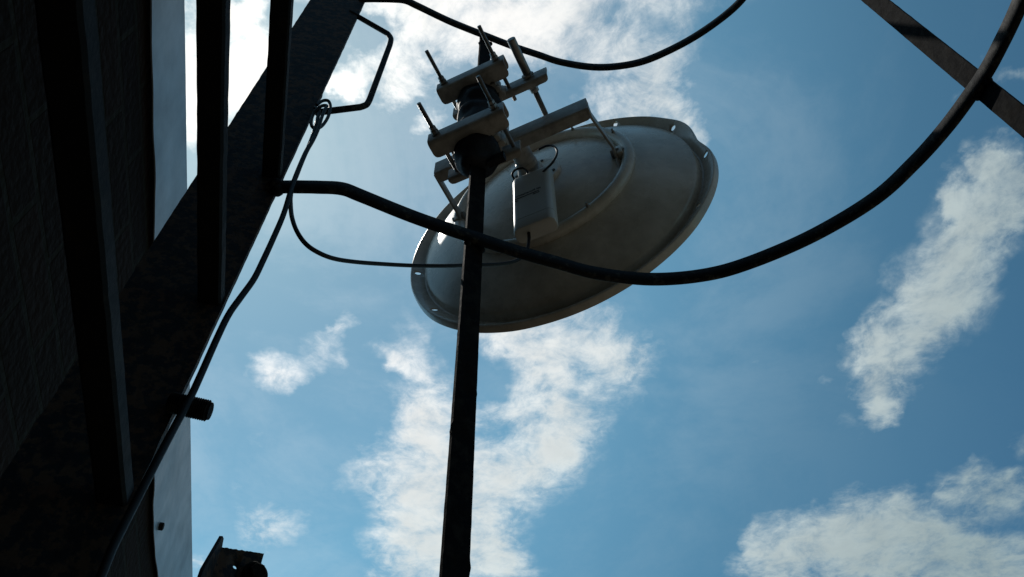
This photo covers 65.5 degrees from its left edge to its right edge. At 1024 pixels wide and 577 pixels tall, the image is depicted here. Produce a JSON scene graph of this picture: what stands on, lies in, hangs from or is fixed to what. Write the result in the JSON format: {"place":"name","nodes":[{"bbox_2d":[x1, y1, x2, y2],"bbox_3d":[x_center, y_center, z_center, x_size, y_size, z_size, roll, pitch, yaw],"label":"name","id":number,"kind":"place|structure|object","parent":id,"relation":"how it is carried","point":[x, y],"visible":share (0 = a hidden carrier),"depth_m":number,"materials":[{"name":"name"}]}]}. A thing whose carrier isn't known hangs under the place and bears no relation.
{"place":"outdoors","nodes":[
{"label":"outdoors","id":0,"kind":"place"},
{"bbox_2d":[184,0,1023,576],"label":"sky","id":1,"kind":"structure","parent":0,"point":[849,402],"materials":[{"name":"blue"}]},
{"label":"ground","id":2,"kind":"structure","parent":0,"visible":0},
{"bbox_2d":[0,0,192,576],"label":"brick building","id":3,"kind":"structure","parent":2,"relation":"on","point":[142,57],"depth_m":1.26,"materials":[{"name":"brick"}]},
{"bbox_2d":[0,0,1023,576],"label":"caged ladder","id":4,"kind":"object","parent":3,"relation":"attached to","point":[74,474],"visible":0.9,"depth_m":0.83,"materials":[{"name":"metal"}]},
{"bbox_2d":[95,99,331,576],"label":"power cable","id":5,"kind":"object","parent":4,"relation":"hanging from","point":[116,539],"visible":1,"depth_m":0.79,"materials":[{"name":"black rubber"}]},
{"bbox_2d":[288,106,530,267],"bbox_3d":[-0.146,-0.106,1.237,0.422,0.422,0.038,26,-58,-18],"label":"data cable","id":6,"kind":"object","parent":4,"relation":"attached to","point":[305,243],"visible":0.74,"depth_m":1.12,"materials":[{"name":"black rubber"}]},
{"bbox_2d":[451,82,505,177],"bbox_3d":[-0.061,-0.319,1.529,0.100,0.374,0.094,-1,-53,0],"label":"rubber wrapping","id":7,"kind":"object","parent":4,"relation":"attached to","point":[482,151],"visible":0.48,"depth_m":1.39,"materials":[{"name":"black rubber"}]},
{"bbox_2d":[410,25,718,332],"bbox_3d":[0.007,-0.306,1.600,0.701,0.703,0.421,-21,-56,14],"label":"dish antenna","id":8,"kind":"object","parent":4,"relation":"attached to","point":[634,194],"visible":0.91,"depth_m":1.54,"materials":[{"name":"white metal"}]},
{"bbox_2d":[197,536,267,576],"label":"angle post","id":9,"kind":"object","parent":2,"relation":"on","point":[220,561],"visible":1,"depth_m":0.96,"materials":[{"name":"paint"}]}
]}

